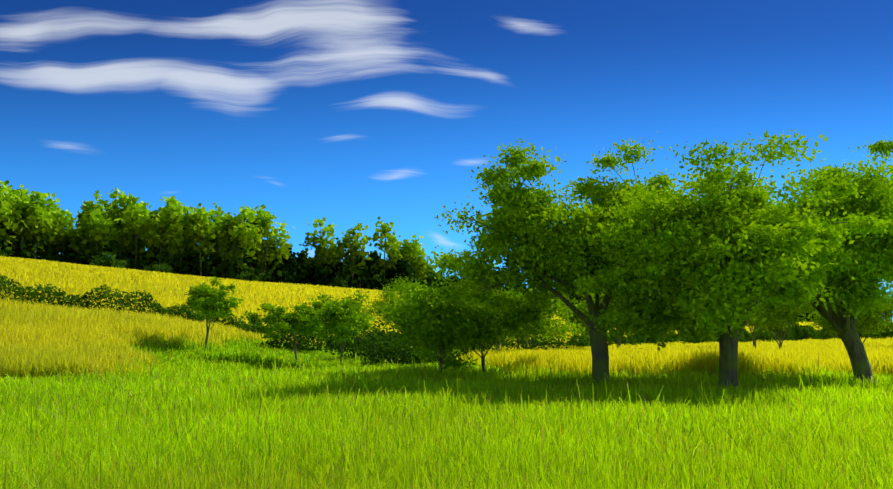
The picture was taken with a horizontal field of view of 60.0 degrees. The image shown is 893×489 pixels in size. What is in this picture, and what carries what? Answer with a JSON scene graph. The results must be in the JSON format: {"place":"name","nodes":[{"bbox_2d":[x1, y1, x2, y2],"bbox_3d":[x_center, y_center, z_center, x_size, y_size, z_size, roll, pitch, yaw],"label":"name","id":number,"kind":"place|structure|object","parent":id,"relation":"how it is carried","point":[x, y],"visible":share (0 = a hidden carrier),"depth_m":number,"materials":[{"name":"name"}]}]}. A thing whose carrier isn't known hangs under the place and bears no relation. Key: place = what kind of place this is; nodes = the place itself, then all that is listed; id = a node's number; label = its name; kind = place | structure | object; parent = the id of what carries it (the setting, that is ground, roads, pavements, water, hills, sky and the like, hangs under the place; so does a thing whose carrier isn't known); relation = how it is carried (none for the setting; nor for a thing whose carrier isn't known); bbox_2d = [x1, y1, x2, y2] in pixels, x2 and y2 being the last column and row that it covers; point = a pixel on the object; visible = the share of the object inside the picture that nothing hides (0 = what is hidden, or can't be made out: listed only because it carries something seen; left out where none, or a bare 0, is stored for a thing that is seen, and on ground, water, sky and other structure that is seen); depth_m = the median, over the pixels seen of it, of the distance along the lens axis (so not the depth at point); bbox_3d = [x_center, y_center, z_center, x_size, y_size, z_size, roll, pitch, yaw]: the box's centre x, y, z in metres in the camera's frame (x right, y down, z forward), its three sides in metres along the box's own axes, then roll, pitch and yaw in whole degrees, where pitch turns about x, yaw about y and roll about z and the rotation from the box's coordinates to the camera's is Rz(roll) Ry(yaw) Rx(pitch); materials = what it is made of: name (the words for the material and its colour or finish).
{"place":"outdoors","nodes":[
{"label":"outdoors","id":0,"kind":"place"},
{"bbox_2d":[0,0,892,321],"label":"sky","id":1,"kind":"structure","parent":0,"point":[347,113],"materials":[{"name":"blue"}]},
{"bbox_2d":[156,322,813,376],"bbox_3d":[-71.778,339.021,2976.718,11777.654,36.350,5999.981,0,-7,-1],"label":"ground","id":2,"kind":"structure","parent":0,"point":[257,352],"depth_m":43.18,"materials":[{"name":"green plant"}]},
{"bbox_2d":[182,276,242,347],"bbox_3d":[-13.295,3.961,43.029,3.728,4.427,3.620,0,-7,-1],"label":"tree","id":3,"kind":"object","parent":2,"relation":"on","point":[207,302],"visible":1,"depth_m":42.63,"materials":[{"name":"green plant"}]},
{"bbox_2d":[239,298,322,362],"bbox_3d":[-8.674,4.723,41.424,4.095,3.932,3.512,-4,-8,29],"label":"tree","id":4,"kind":"object","parent":2,"relation":"on","point":[280,321],"visible":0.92,"depth_m":41.19,"materials":[{"name":"green plant"}]},
{"bbox_2d":[0,247,587,366],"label":"bushes","id":5,"kind":"object","parent":2,"relation":"on","point":[359,346],"visible":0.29,"depth_m":47.35,"materials":[{"name":"green plant"}]},
{"bbox_2d":[299,287,377,364],"bbox_3d":[-5.418,4.395,39.397,3.989,4.459,5.533,0,-7,-1],"label":"tree","id":6,"kind":"object","parent":2,"relation":"on","point":[342,319],"visible":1,"depth_m":38.39,"materials":[{"name":"green plant"}]},
{"bbox_2d":[361,276,429,331],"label":"tree","id":7,"kind":"object","parent":2,"relation":"on","point":[398,291],"visible":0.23,"depth_m":69.08,"materials":[{"name":"green plant"}]},
{"bbox_2d":[0,180,832,321],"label":"forest","id":8,"kind":"object","parent":2,"relation":"on","point":[176,235],"visible":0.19,"depth_m":199.86,"materials":[{"name":"green plant"}]},
{"bbox_2d":[367,279,512,373],"bbox_3d":[-0.240,3.689,32.061,6.079,4.322,7.299,0,-7,-1],"label":"tree","id":9,"kind":"object","parent":2,"relation":"on","point":[416,332],"visible":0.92,"depth_m":30.53,"materials":[{"name":"green plant"}]},
{"bbox_2d":[0,255,892,488],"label":"grass","id":10,"kind":"structure","parent":2,"relation":"on","point":[94,398],"depth_m":15.59,"materials":[{"name":"plant"}]},
{"bbox_2d":[0,274,892,352],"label":"hedge","id":11,"kind":"object","parent":2,"relation":"on","point":[797,332],"visible":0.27,"depth_m":54.84,"materials":[{"name":"green plant"}]},
{"bbox_2d":[394,284,585,372],"bbox_3d":[2.049,3.583,32.367,8.437,4.574,8.453,0,-7,-1],"label":"tree","id":12,"kind":"object","parent":2,"relation":"on","point":[519,317],"visible":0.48,"depth_m":32.03,"materials":[{"name":"green plant"}]},
{"bbox_2d":[476,319,541,352],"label":"tree","id":13,"kind":"object","parent":2,"relation":"on","point":[506,337],"visible":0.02,"depth_m":42.94,"materials":[{"name":"green plant"}]},
{"bbox_2d":[509,296,565,342],"bbox_3d":[5.826,6.364,57.384,6.436,5.136,7.421,0,-7,-1],"label":"tree","id":14,"kind":"object","parent":2,"relation":"on","point":[546,320],"visible":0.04,"depth_m":56.91,"materials":[{"name":"green plant"}]},
{"bbox_2d":[557,292,594,337],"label":"tree","id":15,"kind":"object","parent":2,"relation":"on","point":[583,324],"visible":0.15,"depth_m":74.66,"materials":[{"name":"green plant"}]},
{"bbox_2d":[401,131,761,382],"bbox_3d":[5.425,0.792,28.948,13.001,9.504,9.563,0,-7,-1],"label":"tree","id":16,"kind":"object","parent":2,"relation":"on","point":[542,254],"visible":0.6,"depth_m":27.54,"materials":[{"name":"green plant"}]},
{"bbox_2d":[577,288,621,346],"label":"tree","id":17,"kind":"object","parent":2,"relation":"on","point":[617,338],"visible":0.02,"depth_m":51.34,"materials":[{"name":"green plant"}]},
{"bbox_2d":[562,129,892,388],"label":"tree","id":18,"kind":"object","parent":2,"relation":"on","point":[709,257],"visible":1,"depth_m":22.68,"materials":[{"name":"green plant"}]},
{"bbox_2d":[746,317,770,347],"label":"tree","id":19,"kind":"object","parent":2,"relation":"on","point":[754,333],"visible":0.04,"depth_m":65.62,"materials":[{"name":"green plant"}]},
{"bbox_2d":[749,302,835,348],"bbox_3d":[21.022,5.005,49.543,7.739,6.259,5.600,-6,-9,43],"label":"tree","id":20,"kind":"object","parent":2,"relation":"on","point":[787,318],"visible":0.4,"depth_m":48.75,"materials":[{"name":"green plant"}]},
{"bbox_2d":[747,135,892,383],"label":"tree","id":21,"kind":"object","parent":2,"relation":"on","point":[859,293],"visible":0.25,"depth_m":27.74,"materials":[{"name":"green plant"}]},
{"bbox_2d":[804,281,892,342],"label":"tree","id":22,"kind":"object","parent":2,"relation":"on","point":[866,322],"visible":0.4,"depth_m":54.33,"materials":[{"name":"green plant"}]},
{"bbox_2d":[881,278,892,325],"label":"tree","id":23,"kind":"object","parent":2,"relation":"on","point":[886,283],"visible":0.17,"depth_m":75.86,"materials":[{"name":"green plant"}]}
]}

